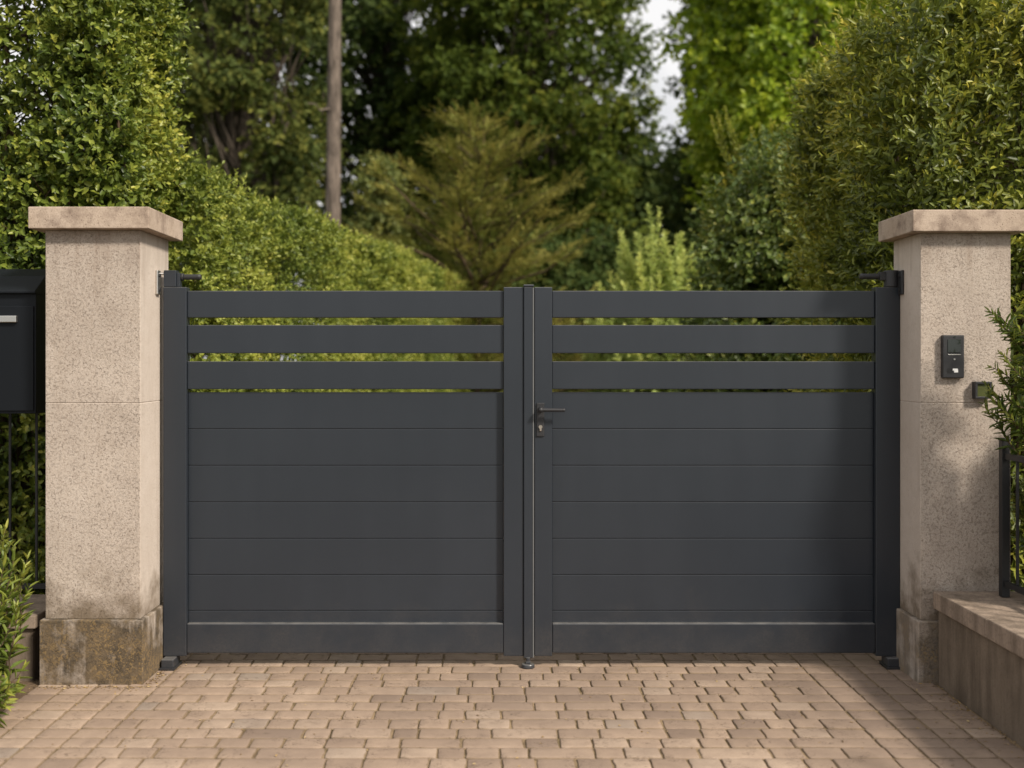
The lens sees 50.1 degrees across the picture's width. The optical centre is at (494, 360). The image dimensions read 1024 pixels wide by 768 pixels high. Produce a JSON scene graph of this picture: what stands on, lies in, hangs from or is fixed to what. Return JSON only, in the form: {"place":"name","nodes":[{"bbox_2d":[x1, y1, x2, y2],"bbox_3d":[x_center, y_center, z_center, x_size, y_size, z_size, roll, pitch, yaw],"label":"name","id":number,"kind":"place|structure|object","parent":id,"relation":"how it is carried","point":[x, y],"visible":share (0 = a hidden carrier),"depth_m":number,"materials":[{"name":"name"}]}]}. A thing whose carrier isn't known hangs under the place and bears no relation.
{"place":"outdoors","nodes":[
{"label":"outdoors","id":0,"kind":"place"},
{"bbox_2d":[0,677,38,711],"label":"ground","id":1,"kind":"structure","parent":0,"point":[31,685],"depth_m":4.61,"materials":[{"name":"soil"}]},
{"bbox_2d":[0,519,38,727],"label":"leafy plant","id":2,"kind":"object","parent":1,"relation":"on","point":[12,614],"visible":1,"depth_m":4.32,"materials":[{"name":"green plant"}]},
{"bbox_2d":[0,594,45,680],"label":"wall","id":3,"kind":"structure","parent":1,"relation":"on","point":[30,634],"depth_m":4.70,"materials":[{"name":"concrete"}]},
{"bbox_2d":[3,413,45,588],"bbox_3d":[-2.835,0.546,5.030,1.738,1.091,0.038,0,0,0],"label":"railing","id":4,"kind":"object","parent":3,"relation":"on","point":[37,585],"visible":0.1,"depth_m":5.03,"materials":[{"name":"black metal"}]},
{"bbox_2d":[0,269,45,413],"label":"letterbox","id":5,"kind":"object","parent":4,"relation":"attached to","point":[22,341],"visible":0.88,"depth_m":4.78,"materials":[{"name":"black metal"}]},
{"bbox_2d":[0,306,33,410],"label":"door","id":6,"kind":"structure","parent":5,"relation":"in","point":[16,322],"depth_m":4.78,"materials":[{"name":"black metal"}]},
{"bbox_2d":[159,270,534,670],"bbox_3d":[-0.654,0.483,4.900,1.664,1.777,0.128,0,0,0],"label":"gate leaf","id":7,"kind":"object","parent":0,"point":[348,522],"visible":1,"depth_m":4.93,"materials":[{"name":"metal"}]},
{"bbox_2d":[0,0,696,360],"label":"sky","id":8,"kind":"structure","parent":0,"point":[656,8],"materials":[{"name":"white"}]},
{"bbox_2d":[0,652,1023,767],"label":"paved drive","id":9,"kind":"structure","parent":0,"point":[755,698],"depth_m":4.22,"materials":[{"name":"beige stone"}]},
{"bbox_2d":[28,207,182,685],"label":"gate pillar","id":10,"kind":"structure","parent":9,"relation":"on","point":[101,623],"depth_m":4.65,"materials":[{"name":"concrete"}]},
{"bbox_2d":[18,660,1018,767],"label":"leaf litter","id":11,"kind":"object","parent":9,"relation":"on","point":[478,715],"visible":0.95,"depth_m":4.47,"materials":[{"name":"brown plant"}]},
{"bbox_2d":[878,210,1023,684],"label":"gate pillar","id":12,"kind":"structure","parent":9,"relation":"on","point":[952,267],"depth_m":4.67,"materials":[{"name":"grey concrete"}]},
{"bbox_2d":[534,270,899,669],"bbox_3d":[0.998,0.483,4.904,1.645,1.777,0.123,0,0,0],"label":"gate leaf","id":13,"kind":"object","parent":12,"relation":"attached to","point":[716,522],"visible":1,"depth_m":4.93,"materials":[{"name":"metal"}]},
{"bbox_2d":[941,335,963,377],"bbox_3d":[1.946,-0.017,4.656,0.090,0.182,0.029,0,0,0],"label":"intercom","id":14,"kind":"object","parent":12,"relation":"attached to","point":[952,356],"visible":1,"depth_m":4.64,"materials":[{"name":"plastic"}]},
{"bbox_2d":[972,382,991,398],"bbox_3d":[2.070,0.125,4.653,0.071,0.072,0.036,0,0,0],"label":"wall box","id":15,"kind":"object","parent":12,"relation":"attached to","point":[979,389],"visible":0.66,"depth_m":4.64,"materials":[{"name":"plastic"}]},
{"label":"ground","id":16,"kind":"structure","parent":0,"visible":0},
{"bbox_2d":[0,0,198,593],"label":"hedge","id":17,"kind":"object","parent":16,"relation":"on","point":[118,71],"visible":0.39,"depth_m":5.49,"materials":[{"name":"green plant"}]},
{"bbox_2d":[37,0,289,358],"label":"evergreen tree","id":18,"kind":"object","parent":16,"relation":"on","point":[272,69],"depth_m":24.56,"materials":[{"name":"green plant"}]},
{"bbox_2d":[147,0,358,390],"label":"evergreen tree","id":19,"kind":"object","parent":16,"relation":"on","point":[235,73],"visible":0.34,"depth_m":18.16,"materials":[{"name":"green plant"}]},
{"bbox_2d":[24,147,497,520],"bbox_3d":[-1.279,0.091,11.874,1.291,2.656,11.780,0,0,9],"label":"hedge","id":20,"kind":"object","parent":16,"relation":"on","point":[308,246],"visible":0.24,"depth_m":7.66,"materials":[{"name":"green plant"}]},
{"bbox_2d":[306,0,340,390],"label":"pine tree","id":21,"kind":"object","parent":16,"relation":"on","point":[333,173],"visible":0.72,"depth_m":16.89,"materials":[{"name":"brown plant"}]},
{"bbox_2d":[342,149,423,389],"bbox_3d":[-1.897,-0.955,17.491,1.675,4.822,1.681,0,0,0],"label":"shrub","id":22,"kind":"object","parent":16,"relation":"on","point":[369,221],"visible":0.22,"depth_m":17.27,"materials":[{"name":"green plant"}]},
{"bbox_2d":[269,0,504,355],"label":"broadleaf tree","id":23,"kind":"object","parent":16,"relation":"on","point":[367,31],"visible":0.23,"depth_m":26.07,"materials":[{"name":"green plant"}]},
{"bbox_2d":[343,98,616,391],"bbox_3d":[-0.318,-1.096,15.005,5.269,5.097,5.244,0,0,0],"label":"olive conifer","id":24,"kind":"object","parent":16,"relation":"on","point":[454,223],"visible":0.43,"depth_m":14.52,"materials":[{"name":"green plant"}]},
{"bbox_2d":[376,0,666,358],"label":"broadleaf tree","id":25,"kind":"object","parent":16,"relation":"on","point":[594,136],"visible":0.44,"depth_m":23.03,"materials":[{"name":"green plant"}]},
{"bbox_2d":[463,216,667,391],"bbox_3d":[1.114,-0.437,17.869,3.887,3.797,3.010,0,0,0],"label":"shrub","id":26,"kind":"object","parent":16,"relation":"on","point":[586,272],"visible":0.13,"depth_m":17.41,"materials":[{"name":"green plant"}]},
{"bbox_2d":[594,131,689,289],"bbox_3d":[4.140,-2.516,31.116,6.582,8.039,5.556,0,0,0],"label":"broadleaf tree","id":27,"kind":"object","parent":16,"relation":"on","point":[645,192],"visible":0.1,"depth_m":29.96,"materials":[{"name":"green plant"}]},
{"bbox_2d":[651,0,769,279],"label":"broadleaf tree","id":28,"kind":"object","parent":16,"relation":"on","point":[675,158],"visible":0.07,"depth_m":26.12,"materials":[{"name":"green plant"}]},
{"bbox_2d":[708,81,835,219],"bbox_3d":[2.449,-0.567,9.595,1.178,3.837,0.658,0,0,0],"label":"shrub","id":29,"kind":"object","parent":16,"relation":"on","point":[723,151],"visible":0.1,"depth_m":9.64,"materials":[{"name":"green plant"}]},
{"bbox_2d":[669,124,876,391],"bbox_3d":[2.411,-0.254,9.267,1.914,3.421,1.938,0,0,26],"label":"shrub","id":30,"kind":"object","parent":16,"relation":"on","point":[743,240],"visible":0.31,"depth_m":8.88,"materials":[{"name":"green plant"}]},
{"bbox_2d":[657,0,931,286],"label":"maple tree","id":31,"kind":"object","parent":16,"relation":"on","point":[751,60],"visible":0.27,"depth_m":17.18,"materials":[{"name":"green plant"}]},
{"bbox_2d":[700,2,939,272],"bbox_3d":[9.263,-5.550,29.947,7.700,14.090,6.984,0,0,0],"label":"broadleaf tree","id":32,"kind":"object","parent":16,"relation":"on","point":[823,21],"depth_m":28.08,"materials":[{"name":"green plant"}]},
{"bbox_2d":[766,0,1023,590],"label":"hedge","id":33,"kind":"object","parent":16,"relation":"on","point":[883,92],"visible":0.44,"depth_m":5.57,"materials":[{"name":"green plant"}]},
{"bbox_2d":[902,0,1023,397],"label":"hedge","id":34,"kind":"object","parent":16,"relation":"on","point":[986,114],"visible":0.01,"depth_m":24.96,"materials":[{"name":"green plant"}]},
{"bbox_2d":[933,591,1023,748],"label":"wall","id":35,"kind":"structure","parent":16,"relation":"on","point":[981,654],"depth_m":4.24,"materials":[{"name":"concrete"}]},
{"bbox_2d":[999,438,1023,596],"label":"railing","id":36,"kind":"object","parent":35,"relation":"on","point":[1006,585],"visible":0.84,"depth_m":4.51,"materials":[{"name":"black metal"}]},
{"bbox_2d":[978,306,1023,553],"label":"bush","id":37,"kind":"object","parent":16,"relation":"on","point":[1015,425],"visible":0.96,"depth_m":4.43,"materials":[{"name":"green plant"}]},
{"label":"gravel drive","id":38,"kind":"structure","parent":0,"visible":0},
{"bbox_2d":[570,203,711,391],"bbox_3d":[1.802,-0.305,11.990,2.002,2.874,1.626,0,0,0],"label":"shrub","id":39,"kind":"object","parent":38,"relation":"on","point":[649,274],"visible":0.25,"depth_m":11.84,"materials":[{"name":"green plant"}]}
]}

